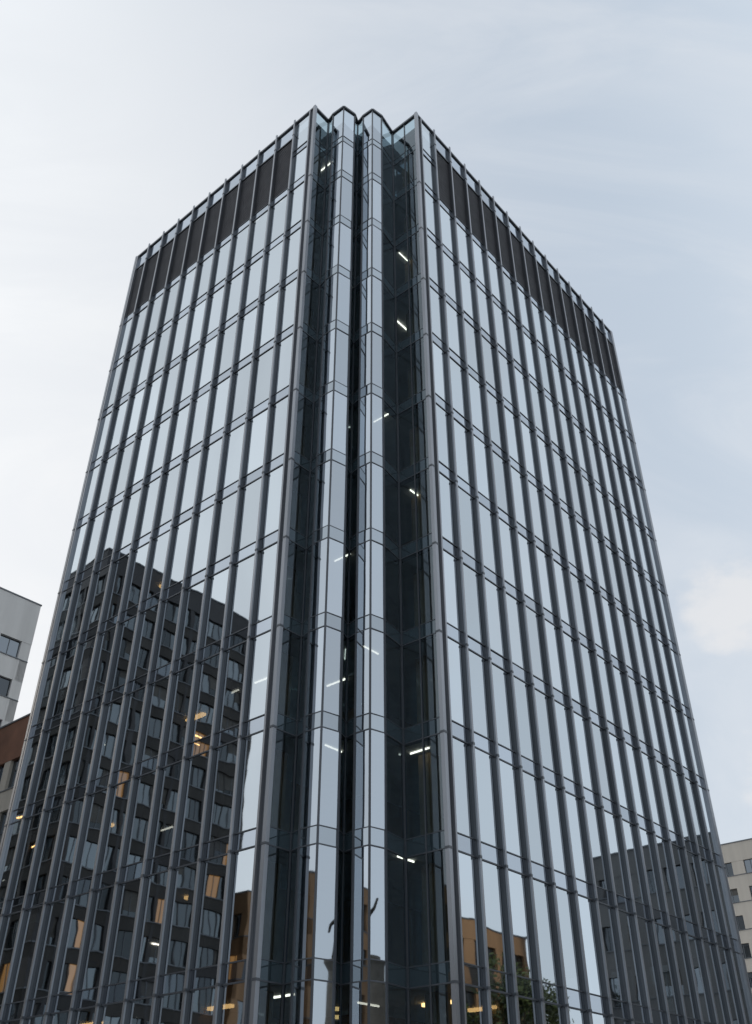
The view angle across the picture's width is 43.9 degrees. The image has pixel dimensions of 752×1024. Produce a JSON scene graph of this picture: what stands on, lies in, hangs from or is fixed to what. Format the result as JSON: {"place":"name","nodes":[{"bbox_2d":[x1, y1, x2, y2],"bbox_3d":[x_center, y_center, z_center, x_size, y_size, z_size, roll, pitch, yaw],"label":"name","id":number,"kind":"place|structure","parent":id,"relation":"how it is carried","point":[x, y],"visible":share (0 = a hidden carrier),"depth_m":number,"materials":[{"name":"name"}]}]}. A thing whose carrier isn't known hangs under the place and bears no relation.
{"place":"outdoors","nodes":[
{"label":"outdoors","id":0,"kind":"place"},
{"bbox_2d":[0,713,29,818],"bbox_3d":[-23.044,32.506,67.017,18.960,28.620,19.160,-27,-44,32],"label":"walls","id":1,"kind":"structure","parent":0,"point":[12,735],"depth_m":65.58,"materials":[{"name":"brown brick"}]},
{"bbox_2d":[0,759,18,839],"bbox_3d":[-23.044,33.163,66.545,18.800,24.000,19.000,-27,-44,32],"label":"windows","id":2,"kind":"structure","parent":1,"relation":"attached to","point":[11,783],"depth_m":64.12,"materials":[{"name":"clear glass"}]},
{"bbox_2d":[0,758,19,842],"bbox_3d":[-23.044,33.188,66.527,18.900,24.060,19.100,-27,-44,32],"label":"window frames","id":3,"kind":"structure","parent":1,"relation":"attached to","point":[5,790],"depth_m":63.56,"materials":[{"name":"metal"}]},
{"bbox_2d":[0,587,41,726],"bbox_3d":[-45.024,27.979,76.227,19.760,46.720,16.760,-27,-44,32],"label":"walls","id":4,"kind":"structure","parent":0,"point":[19,615],"depth_m":86.32,"materials":[{"name":"concrete"}]},
{"bbox_2d":[0,635,19,722],"bbox_3d":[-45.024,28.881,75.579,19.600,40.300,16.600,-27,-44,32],"label":"windows","id":5,"kind":"structure","parent":4,"relation":"attached to","point":[13,647],"depth_m":85.39,"materials":[{"name":"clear glass"}]},
{"bbox_2d":[0,638,27,701],"bbox_3d":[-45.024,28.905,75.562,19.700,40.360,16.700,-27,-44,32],"label":"window frames","id":6,"kind":"structure","parent":4,"relation":"attached to","point":[13,657],"depth_m":85.02,"materials":[{"name":"metal"}]},
{"bbox_2d":[0,105,751,1023],"bbox_3d":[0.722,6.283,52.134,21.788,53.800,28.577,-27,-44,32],"label":"glass office tower","id":7,"kind":"structure","parent":0,"point":[362,695],"depth_m":40.47,"materials":[{"name":"glass"}]},
{"bbox_2d":[0,0,751,843],"label":"sky","id":8,"kind":"structure","parent":0,"point":[616,135],"materials":[{"name":"white"}]},
{"label":"ground","id":9,"kind":"structure","parent":0,"visible":0},
{"bbox_2d":[720,838,751,991],"bbox_3d":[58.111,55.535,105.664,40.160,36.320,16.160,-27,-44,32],"label":"walls","id":10,"kind":"structure","parent":9,"relation":"on","point":[736,854],"depth_m":114.31,"materials":[{"name":"concrete"}]},
{"bbox_2d":[725,859,751,986],"bbox_3d":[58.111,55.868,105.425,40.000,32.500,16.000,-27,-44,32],"label":"windows","id":11,"kind":"structure","parent":10,"relation":"attached to","point":[734,892],"depth_m":113.84,"materials":[{"name":"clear glass"}]},
{"bbox_2d":[726,859,751,987],"bbox_3d":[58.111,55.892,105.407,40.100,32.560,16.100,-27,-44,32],"label":"window frames","id":12,"kind":"structure","parent":10,"relation":"attached to","point":[737,917],"depth_m":112.96,"materials":[{"name":"metal"}]}
]}

